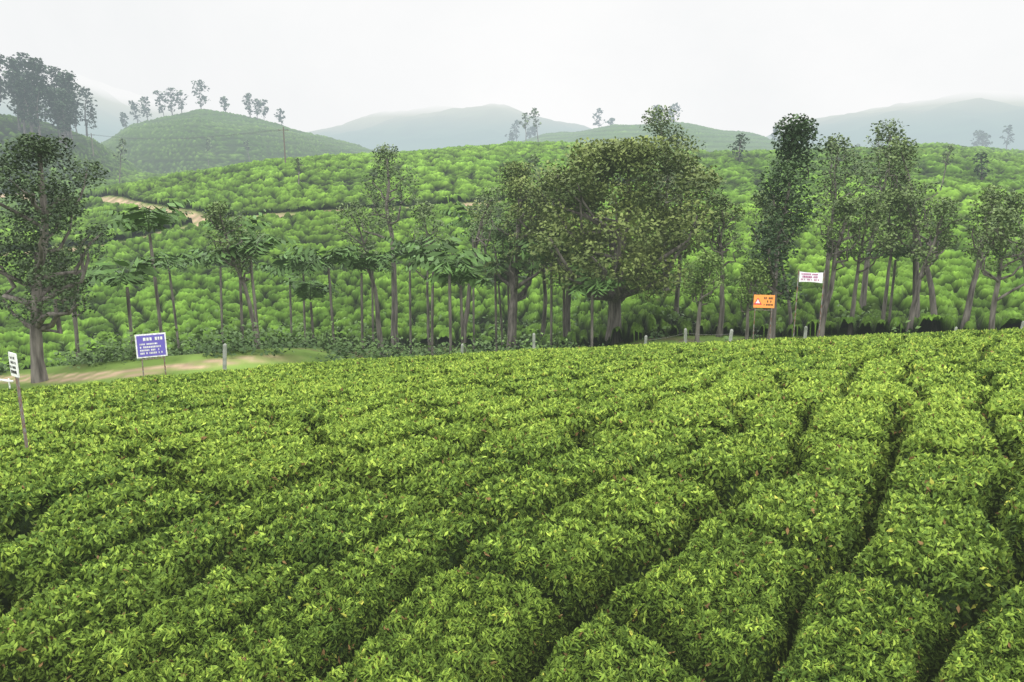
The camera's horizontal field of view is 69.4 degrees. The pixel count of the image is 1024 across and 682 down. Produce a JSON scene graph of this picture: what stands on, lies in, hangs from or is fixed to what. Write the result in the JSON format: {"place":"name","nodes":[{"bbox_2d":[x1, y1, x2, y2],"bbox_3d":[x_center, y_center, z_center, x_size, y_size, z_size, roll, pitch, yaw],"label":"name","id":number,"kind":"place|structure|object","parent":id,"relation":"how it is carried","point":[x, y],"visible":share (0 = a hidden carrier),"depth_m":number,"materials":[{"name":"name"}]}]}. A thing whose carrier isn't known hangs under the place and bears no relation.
{"place":"outdoors","nodes":[
{"label":"outdoors","id":0,"kind":"place"},
{"bbox_2d":[0,326,1023,681],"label":"tea field","id":1,"kind":"structure","parent":0,"point":[234,432],"depth_m":7.05,"materials":[{"name":"green plant"}]},
{"bbox_2d":[0,65,1023,659],"bbox_3d":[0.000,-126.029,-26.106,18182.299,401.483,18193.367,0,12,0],"label":"ground","id":2,"kind":"structure","parent":0,"point":[960,119],"depth_m":1520.65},
{"bbox_2d":[0,68,23,130],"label":"tree","id":3,"kind":"object","parent":2,"relation":"on","point":[9,83],"visible":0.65,"depth_m":235.63,"materials":[{"name":"green plant"}]},
{"bbox_2d":[0,56,25,124],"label":"tree","id":4,"kind":"object","parent":2,"relation":"on","point":[12,62],"visible":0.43,"depth_m":240.92,"materials":[{"name":"green plant"}]},
{"bbox_2d":[8,352,27,447],"bbox_3d":[-7.379,1.203,11.155,0.260,2.102,0.054,8,14,34],"label":"signpost","id":5,"kind":"object","parent":2,"relation":"on","point":[13,363],"visible":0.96,"depth_m":11.05,"materials":[{"name":"metal"}]},
{"bbox_2d":[12,52,30,86],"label":"tree","id":6,"kind":"object","parent":2,"relation":"on","point":[19,57],"visible":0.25,"depth_m":258.72,"materials":[{"name":"green plant"}]},
{"bbox_2d":[13,77,39,135],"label":"tree","id":7,"kind":"object","parent":2,"relation":"on","point":[24,95],"visible":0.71,"depth_m":230.13,"materials":[{"name":"green plant"}]},
{"bbox_2d":[11,71,42,133],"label":"tree","id":8,"kind":"object","parent":2,"relation":"on","point":[25,111],"visible":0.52,"depth_m":233.03,"materials":[{"name":"green plant"}]},
{"bbox_2d":[12,57,46,131],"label":"tree","id":9,"kind":"object","parent":2,"relation":"on","point":[36,68],"visible":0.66,"depth_m":232.78,"materials":[{"name":"green plant"}]},
{"bbox_2d":[23,82,49,139],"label":"tree","id":10,"kind":"object","parent":2,"relation":"on","point":[39,91],"visible":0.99,"depth_m":228.24,"materials":[{"name":"green plant"}]},
{"bbox_2d":[28,60,49,127],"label":"tree","id":11,"kind":"object","parent":2,"relation":"on","point":[43,77],"visible":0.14,"depth_m":248.29,"materials":[{"name":"green plant"}]},
{"bbox_2d":[33,77,66,142],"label":"tree","id":12,"kind":"object","parent":2,"relation":"on","point":[48,103],"visible":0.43,"depth_m":237.99,"materials":[{"name":"green plant"}]},
{"bbox_2d":[44,86,63,142],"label":"tree","id":13,"kind":"object","parent":2,"relation":"on","point":[53,95],"visible":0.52,"depth_m":236.31,"materials":[{"name":"green plant"}]},
{"bbox_2d":[45,66,68,136],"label":"tree","id":14,"kind":"object","parent":2,"relation":"on","point":[53,70],"visible":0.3,"depth_m":246.57,"materials":[{"name":"green plant"}]},
{"bbox_2d":[0,132,115,382],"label":"tree","id":15,"kind":"object","parent":2,"relation":"on","point":[35,301],"visible":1,"depth_m":28.19,"materials":[{"name":"green plant"}]},
{"bbox_2d":[31,243,91,358],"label":"tree","id":16,"kind":"object","parent":2,"relation":"on","point":[74,318],"visible":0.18,"depth_m":38.08,"materials":[{"name":"green plant"}]},
{"bbox_2d":[49,87,75,147],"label":"tree","id":17,"kind":"object","parent":2,"relation":"on","point":[62,121],"visible":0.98,"depth_m":232.52,"materials":[{"name":"green plant"}]},
{"bbox_2d":[52,69,80,137],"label":"tree","id":18,"kind":"object","parent":2,"relation":"on","point":[68,78],"visible":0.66,"depth_m":240.99,"materials":[{"name":"green plant"}]},
{"bbox_2d":[53,72,82,138],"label":"tree","id":19,"kind":"object","parent":2,"relation":"on","point":[56,75],"visible":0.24,"depth_m":247.97,"materials":[{"name":"green plant"}]},
{"bbox_2d":[59,87,78,140],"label":"tree","id":20,"kind":"object","parent":2,"relation":"on","point":[75,119],"visible":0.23,"depth_m":247.19,"materials":[{"name":"green plant"}]},
{"bbox_2d":[30,261,113,350],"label":"palm","id":21,"kind":"object","parent":2,"relation":"on","point":[88,274],"visible":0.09,"depth_m":44.00,"materials":[{"name":"green plant"}]},
{"bbox_2d":[74,86,97,136],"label":"tree","id":22,"kind":"object","parent":2,"relation":"on","point":[87,101],"visible":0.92,"depth_m":284.11,"materials":[{"name":"green plant"}]},
{"bbox_2d":[112,138,127,182],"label":"thin tree","id":23,"kind":"object","parent":2,"relation":"on","point":[122,146],"visible":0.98,"depth_m":193.53,"materials":[{"name":"green plant"}]},
{"bbox_2d":[119,112,128,126],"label":"tree","id":24,"kind":"object","parent":2,"relation":"on","point":[123,115],"visible":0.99,"depth_m":409.41,"materials":[{"name":"green plant"}]},
{"bbox_2d":[73,256,176,357],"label":"palm","id":25,"kind":"object","parent":2,"relation":"on","point":[125,278],"visible":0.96,"depth_m":35.26,"materials":[{"name":"green plant"}]},
{"bbox_2d":[128,100,140,122],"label":"tree","id":26,"kind":"object","parent":2,"relation":"on","point":[133,107],"visible":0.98,"depth_m":415.36,"materials":[{"name":"green plant"}]},
{"bbox_2d":[138,96,151,119],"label":"tree","id":27,"kind":"object","parent":2,"relation":"on","point":[144,110],"visible":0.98,"depth_m":418.63,"materials":[{"name":"green plant"}]},
{"bbox_2d":[100,199,194,332],"bbox_3d":[-18.267,-2.998,37.659,3.899,8.350,4.743,2,12,10],"label":"palm","id":28,"kind":"object","parent":2,"relation":"on","point":[159,219],"visible":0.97,"depth_m":36.73,"materials":[{"name":"green plant"}]},
{"bbox_2d":[135,332,167,375],"bbox_3d":[-13.620,0.780,28.047,1.050,2.157,0.088,-6,13,-27],"label":"info board","id":29,"kind":"object","parent":2,"relation":"on","point":[151,345],"visible":0.96,"depth_m":27.90,"materials":[{"name":"metal"}]},
{"bbox_2d":[153,90,168,116],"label":"tree","id":30,"kind":"object","parent":2,"relation":"on","point":[157,92],"visible":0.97,"depth_m":417.11,"materials":[{"name":"green plant"}]},
{"bbox_2d":[159,88,178,114],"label":"tree","id":31,"kind":"object","parent":2,"relation":"on","point":[171,101],"visible":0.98,"depth_m":418.05,"materials":[{"name":"green plant"}]},
{"bbox_2d":[131,250,212,352],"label":"palm","id":32,"kind":"object","parent":2,"relation":"on","point":[174,260],"visible":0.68,"depth_m":50.02,"materials":[{"name":"green plant"}]},
{"bbox_2d":[170,90,186,112],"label":"tree","id":33,"kind":"object","parent":2,"relation":"on","point":[181,107],"visible":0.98,"depth_m":417.40,"materials":[{"name":"green plant"}]},
{"bbox_2d":[191,79,210,108],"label":"tree","id":34,"kind":"object","parent":2,"relation":"on","point":[203,97],"visible":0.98,"depth_m":424.66,"materials":[{"name":"green plant"}]},
{"bbox_2d":[184,248,255,342],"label":"palm","id":35,"kind":"object","parent":2,"relation":"on","point":[203,255],"visible":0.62,"depth_m":50.63,"materials":[{"name":"green plant"}]},
{"bbox_2d":[219,96,229,111],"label":"tree","id":36,"kind":"object","parent":2,"relation":"on","point":[223,99],"visible":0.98,"depth_m":429.54,"materials":[{"name":"green plant"}]},
{"bbox_2d":[223,344,226,369],"bbox_3d":[-11.358,1.023,29.223,0.269,1.872,0.142,0,12,0],"label":"fence post","id":37,"kind":"object","parent":2,"relation":"on","point":[224,356],"visible":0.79,"depth_m":29.11,"materials":[{"name":"concrete"}]},
{"bbox_2d":[201,201,265,348],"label":"tree","id":38,"kind":"object","parent":2,"relation":"on","point":[217,206],"visible":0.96,"depth_m":38.39,"materials":[{"name":"green plant"}]},
{"bbox_2d":[199,208,272,347],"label":"palm","id":39,"kind":"object","parent":2,"relation":"on","point":[250,226],"visible":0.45,"depth_m":42.08,"materials":[{"name":"green plant"}]},
{"bbox_2d":[242,93,253,117],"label":"tree","id":40,"kind":"object","parent":2,"relation":"on","point":[247,103],"visible":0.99,"depth_m":428.21,"materials":[{"name":"green plant"}]},
{"bbox_2d":[205,234,299,348],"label":"palm","id":41,"kind":"object","parent":2,"relation":"on","point":[264,248],"visible":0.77,"depth_m":38.98,"materials":[{"name":"green plant"}]},
{"bbox_2d":[250,98,262,119],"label":"tree","id":42,"kind":"object","parent":2,"relation":"on","point":[257,111],"visible":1,"depth_m":431.19,"materials":[{"name":"green plant"}]},
{"bbox_2d":[259,99,268,117],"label":"tree","id":43,"kind":"object","parent":2,"relation":"on","point":[264,110],"visible":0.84,"depth_m":442.29,"materials":[{"name":"green plant"}]},
{"bbox_2d":[253,251,315,333],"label":"palm","id":44,"kind":"object","parent":2,"relation":"on","point":[276,262],"visible":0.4,"depth_m":54.04,"materials":[{"name":"green plant"}]},
{"bbox_2d":[283,127,288,162],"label":"power pole","id":45,"kind":"object","parent":2,"relation":"on","point":[284,145],"visible":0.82,"depth_m":143.07,"materials":[{"name":"grey"}]},
{"bbox_2d":[0,129,287,138],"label":"power cable","id":46,"kind":"object","parent":45,"relation":"attached to","point":[178,138],"visible":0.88,"depth_m":179.65,"materials":[{"name":"grey plastic"}]},
{"bbox_2d":[267,247,331,337],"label":"palm","id":47,"kind":"object","parent":2,"relation":"on","point":[290,269],"visible":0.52,"depth_m":51.51,"materials":[{"name":"green plant"}]},
{"bbox_2d":[280,274,339,347],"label":"tree","id":48,"kind":"object","parent":2,"relation":"on","point":[299,290],"visible":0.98,"depth_m":46.30,"materials":[{"name":"green plant"}]},
{"bbox_2d":[286,244,358,344],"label":"palm","id":49,"kind":"object","parent":2,"relation":"on","point":[340,255],"visible":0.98,"depth_m":43.32,"materials":[{"name":"green plant"}]},
{"bbox_2d":[332,200,383,356],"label":"thin tree","id":50,"kind":"object","parent":2,"relation":"on","point":[378,322],"visible":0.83,"depth_m":47.82,"materials":[{"name":"green plant"}]},
{"bbox_2d":[338,244,392,349],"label":"palm","id":51,"kind":"object","parent":2,"relation":"on","point":[354,264],"visible":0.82,"depth_m":46.91,"materials":[{"name":"green plant"}]},
{"bbox_2d":[339,252,402,340],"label":"palm","id":52,"kind":"object","parent":2,"relation":"on","point":[384,267],"visible":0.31,"depth_m":57.40,"materials":[{"name":"green plant"}]},
{"bbox_2d":[342,142,419,348],"bbox_3d":[-10.465,-7.372,59.091,6.250,16.542,4.679,-3,12,-15],"label":"thin tree","id":53,"kind":"object","parent":2,"relation":"on","point":[390,224],"visible":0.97,"depth_m":58.27,"materials":[{"name":"green plant"}]},
{"bbox_2d":[382,233,430,353],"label":"palm","id":54,"kind":"object","parent":2,"relation":"on","point":[400,251],"visible":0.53,"depth_m":54.20,"materials":[{"name":"green plant"}]},
{"bbox_2d":[407,201,450,353],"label":"thin tree","id":55,"kind":"object","parent":2,"relation":"on","point":[422,214],"visible":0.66,"depth_m":51.95,"materials":[{"name":"green plant"}]},
{"bbox_2d":[400,232,469,355],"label":"palm","id":56,"kind":"object","parent":2,"relation":"on","point":[417,247],"visible":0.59,"depth_m":43.25,"materials":[{"name":"green plant"}]},
{"bbox_2d":[401,235,499,353],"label":"palm","id":57,"kind":"object","parent":2,"relation":"on","point":[436,266],"visible":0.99,"depth_m":39.11,"materials":[{"name":"green plant"}]},
{"bbox_2d":[423,254,492,343],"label":"palm","id":58,"kind":"object","parent":2,"relation":"on","point":[467,277],"visible":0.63,"depth_m":41.05,"materials":[{"name":"green plant"}]},
{"bbox_2d":[0,279,927,374],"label":"valley shrubs","id":59,"kind":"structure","parent":2,"relation":"on","point":[340,346],"depth_m":38.46,"materials":[{"name":"green plant"}]},
{"bbox_2d":[435,201,502,349],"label":"palm","id":60,"kind":"object","parent":2,"relation":"on","point":[462,219],"visible":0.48,"depth_m":58.91,"materials":[{"name":"green plant"}]},
{"bbox_2d":[443,186,505,352],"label":"thin tree","id":61,"kind":"object","parent":2,"relation":"on","point":[477,240],"visible":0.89,"depth_m":46.64,"materials":[{"name":"green plant"}]},
{"bbox_2d":[477,265,528,344],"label":"tree","id":62,"kind":"object","parent":2,"relation":"on","point":[491,281],"visible":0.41,"depth_m":53.98,"materials":[{"name":"green plant"}]},
{"bbox_2d":[469,216,538,315],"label":"palm","id":63,"kind":"object","parent":2,"relation":"on","point":[494,236],"visible":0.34,"depth_m":51.89,"materials":[{"name":"green plant"}]},
{"bbox_2d":[481,248,537,350],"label":"palm","id":64,"kind":"object","parent":2,"relation":"on","point":[506,265],"visible":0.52,"depth_m":51.22,"materials":[{"name":"green plant"}]},
{"bbox_2d":[0,109,1023,370],"bbox_3d":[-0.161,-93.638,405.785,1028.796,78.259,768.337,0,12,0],"label":"tea bushes","id":65,"kind":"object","parent":2,"relation":"on","point":[166,159],"visible":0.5,"depth_m":95.65,"materials":[{"name":"green plant"}]},
{"bbox_2d":[465,160,561,349],"bbox_3d":[0.066,-5.458,51.681,6.709,14.023,6.832,0,12,0],"label":"full tree","id":66,"kind":"object","parent":2,"relation":"on","point":[515,171],"visible":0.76,"depth_m":50.77,"materials":[{"name":"green plant"}]},
{"bbox_2d":[510,120,523,141],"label":"tree","id":67,"kind":"object","parent":2,"relation":"on","point":[516,129],"visible":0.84,"depth_m":586.98,"materials":[{"name":"green plant"}]},
{"bbox_2d":[529,108,540,141],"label":"thin tree","id":68,"kind":"object","parent":2,"relation":"on","point":[533,112],"visible":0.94,"depth_m":323.44,"materials":[{"name":"green plant"}]},
{"bbox_2d":[521,184,556,342],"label":"tree","id":69,"kind":"object","parent":2,"relation":"on","point":[544,316],"visible":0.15,"depth_m":54.78,"materials":[{"name":"green plant"}]},
{"bbox_2d":[527,154,550,234],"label":"thin tree","id":70,"kind":"object","parent":2,"relation":"on","point":[535,162],"visible":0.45,"depth_m":82.10,"materials":[{"name":"green plant"}]},
{"bbox_2d":[510,234,588,346],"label":"palm","id":71,"kind":"object","parent":2,"relation":"on","point":[523,254],"visible":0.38,"depth_m":47.45,"materials":[{"name":"green plant"}]},
{"bbox_2d":[525,234,596,346],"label":"palm","id":72,"kind":"object","parent":2,"relation":"on","point":[537,266],"visible":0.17,"depth_m":49.70,"materials":[{"name":"green plant"}]},
{"bbox_2d":[529,169,606,336],"bbox_3d":[3.778,-5.237,50.734,5.385,12.803,6.915,0,12,0],"label":"full tree","id":73,"kind":"object","parent":2,"relation":"on","point":[567,310],"visible":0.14,"depth_m":50.30,"materials":[{"name":"green plant"}]},
{"bbox_2d":[556,263,632,346],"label":"palm","id":74,"kind":"object","parent":2,"relation":"on","point":[602,286],"visible":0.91,"depth_m":42.50,"materials":[{"name":"green plant"}]},
{"bbox_2d":[592,108,605,125],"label":"tree","id":75,"kind":"object","parent":2,"relation":"on","point":[597,116],"visible":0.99,"depth_m":600.54,"materials":[{"name":"green plant"}]},
{"bbox_2d":[526,135,744,345],"bbox_3d":[7.204,-6.177,47.069,12.815,13.160,14.516,0,12,0],"label":"broad tree","id":76,"kind":"object","parent":2,"relation":"on","point":[645,255],"visible":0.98,"depth_m":43.85,"materials":[{"name":"green plant"}]},
{"bbox_2d":[666,102,680,121],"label":"tree","id":77,"kind":"object","parent":2,"relation":"on","point":[677,107],"visible":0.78,"depth_m":568.54,"materials":[{"name":"green plant"}]},
{"bbox_2d":[641,105,706,295],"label":"thin tree","id":78,"kind":"object","parent":2,"relation":"on","point":[658,112],"visible":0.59,"depth_m":55.76,"materials":[{"name":"green plant"}]},
{"bbox_2d":[660,171,701,312],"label":"tree","id":79,"kind":"object","parent":2,"relation":"on","point":[677,296],"visible":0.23,"depth_m":49.67,"materials":[{"name":"green plant"}]},
{"bbox_2d":[676,252,729,342],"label":"lollipop tree","id":80,"kind":"object","parent":2,"relation":"on","point":[702,288],"visible":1,"depth_m":39.56,"materials":[{"name":"green plant"}]},
{"bbox_2d":[693,194,751,336],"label":"oak tree","id":81,"kind":"object","parent":2,"relation":"on","point":[723,225],"visible":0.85,"depth_m":43.83,"materials":[{"name":"green plant"}]},
{"bbox_2d":[727,133,749,161],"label":"tree","id":82,"kind":"object","parent":2,"relation":"on","point":[739,142],"visible":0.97,"depth_m":156.11,"materials":[{"name":"green plant"}]},
{"bbox_2d":[730,258,771,338],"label":"lollipop tree","id":83,"kind":"object","parent":2,"relation":"on","point":[753,266],"visible":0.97,"depth_m":39.92,"materials":[{"name":"green plant"}]},
{"bbox_2d":[752,295,774,338],"bbox_3d":[13.189,-0.861,38.947,1.050,3.163,0.086,2,12,10],"label":"signboard","id":84,"kind":"object","parent":2,"relation":"on","point":[764,301],"visible":0.92,"depth_m":38.69,"materials":[{"name":"metal"}]},
{"bbox_2d":[747,203,784,306],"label":"oak tree","id":85,"kind":"object","parent":2,"relation":"on","point":[760,247],"visible":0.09,"depth_m":52.60,"materials":[{"name":"green plant"}]},
{"bbox_2d":[747,190,799,324],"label":"oak tree","id":86,"kind":"object","parent":2,"relation":"on","point":[760,203],"visible":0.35,"depth_m":46.81,"materials":[{"name":"green plant"}]},
{"bbox_2d":[741,113,826,338],"bbox_3d":[14.933,-5.944,40.802,3.951,12.751,4.989,0,12,0],"label":"dark tree","id":87,"kind":"object","parent":2,"relation":"on","point":[794,132],"visible":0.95,"depth_m":40.22,"materials":[{"name":"green plant"}]},
{"bbox_2d":[793,269,824,336],"bbox_3d":[15.580,-1.506,38.922,1.300,4.452,0.135,6,13,27],"label":"banner sign","id":88,"kind":"object","parent":2,"relation":"on","point":[810,277],"visible":0.96,"depth_m":38.59,"materials":[{"name":"metal"}]},
{"bbox_2d":[809,194,868,336],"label":"oak tree","id":89,"kind":"object","parent":2,"relation":"on","point":[842,207],"visible":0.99,"depth_m":43.09,"materials":[{"name":"green plant"}]},
{"bbox_2d":[809,132,883,319],"bbox_3d":[21.699,-7.149,48.675,4.608,12.844,4.694,-10,16,-41],"label":"thin tree","id":90,"kind":"object","parent":2,"relation":"on","point":[834,186],"visible":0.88,"depth_m":48.29,"materials":[{"name":"green plant"}]},
{"bbox_2d":[833,192,899,334],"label":"oak tree","id":91,"kind":"object","parent":2,"relation":"on","point":[858,254],"visible":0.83,"depth_m":43.13,"materials":[{"name":"green plant"}]},
{"bbox_2d":[853,118,917,307],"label":"thin tree","id":92,"kind":"object","parent":2,"relation":"on","point":[863,298],"visible":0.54,"depth_m":52.31,"materials":[{"name":"green plant"}]},
{"bbox_2d":[854,187,924,329],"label":"oak tree","id":93,"kind":"object","parent":2,"relation":"on","point":[884,305],"visible":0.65,"depth_m":45.29,"materials":[{"name":"green plant"}]},
{"bbox_2d":[861,232,938,323],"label":"palm","id":94,"kind":"object","parent":2,"relation":"on","point":[873,254],"visible":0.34,"depth_m":47.90,"materials":[{"name":"green plant"}]},
{"bbox_2d":[872,136,948,317],"bbox_3d":[24.972,-6.612,46.953,4.591,12.386,4.125,6,13,26],"label":"oak tree","id":95,"kind":"object","parent":2,"relation":"on","point":[902,176],"visible":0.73,"depth_m":46.36,"materials":[{"name":"green plant"}]},
{"bbox_2d":[876,189,950,331],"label":"oak tree","id":96,"kind":"object","parent":2,"relation":"on","point":[907,200],"visible":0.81,"depth_m":44.08,"materials":[{"name":"green plant"}]},
{"bbox_2d":[905,197,969,331],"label":"oak tree","id":97,"kind":"object","parent":2,"relation":"on","point":[933,257],"visible":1,"depth_m":41.30,"materials":[{"name":"green plant"}]},
{"bbox_2d":[940,143,954,190],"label":"thin tree","id":98,"kind":"object","parent":2,"relation":"on","point":[948,154],"visible":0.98,"depth_m":102.14,"materials":[{"name":"green plant"}]},
{"bbox_2d":[970,130,984,145],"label":"tree","id":99,"kind":"object","parent":2,"relation":"on","point":[974,134],"visible":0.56,"depth_m":516.32,"materials":[{"name":"green plant"}]},
{"bbox_2d":[972,152,992,179],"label":"tree","id":100,"kind":"object","parent":2,"relation":"on","point":[983,173],"visible":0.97,"depth_m":117.53,"materials":[{"name":"green plant"}]},
{"bbox_2d":[976,133,992,146],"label":"tree","id":101,"kind":"object","parent":2,"relation":"on","point":[983,141],"visible":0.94,"depth_m":490.01,"materials":[{"name":"green plant"}]},
{"bbox_2d":[959,184,1014,329],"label":"oak tree","id":102,"kind":"object","parent":2,"relation":"on","point":[987,195],"visible":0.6,"depth_m":40.73,"materials":[{"name":"green plant"}]},
{"bbox_2d":[969,207,1023,329],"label":"oak tree","id":103,"kind":"object","parent":2,"relation":"on","point":[1002,216],"visible":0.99,"depth_m":35.91,"materials":[{"name":"green plant"}]},
{"bbox_2d":[984,191,1023,271],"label":"oak tree","id":104,"kind":"object","parent":2,"relation":"on","point":[1019,205],"visible":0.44,"depth_m":41.22,"materials":[{"name":"green plant"}]},
{"bbox_2d":[999,125,1014,148],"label":"tree","id":105,"kind":"object","parent":2,"relation":"on","point":[1009,128],"visible":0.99,"depth_m":490.63,"materials":[{"name":"green plant"}]},
{"bbox_2d":[0,0,1023,136],"label":"sky","id":106,"kind":"structure","parent":0,"point":[729,65],"materials":[{"name":"white"}]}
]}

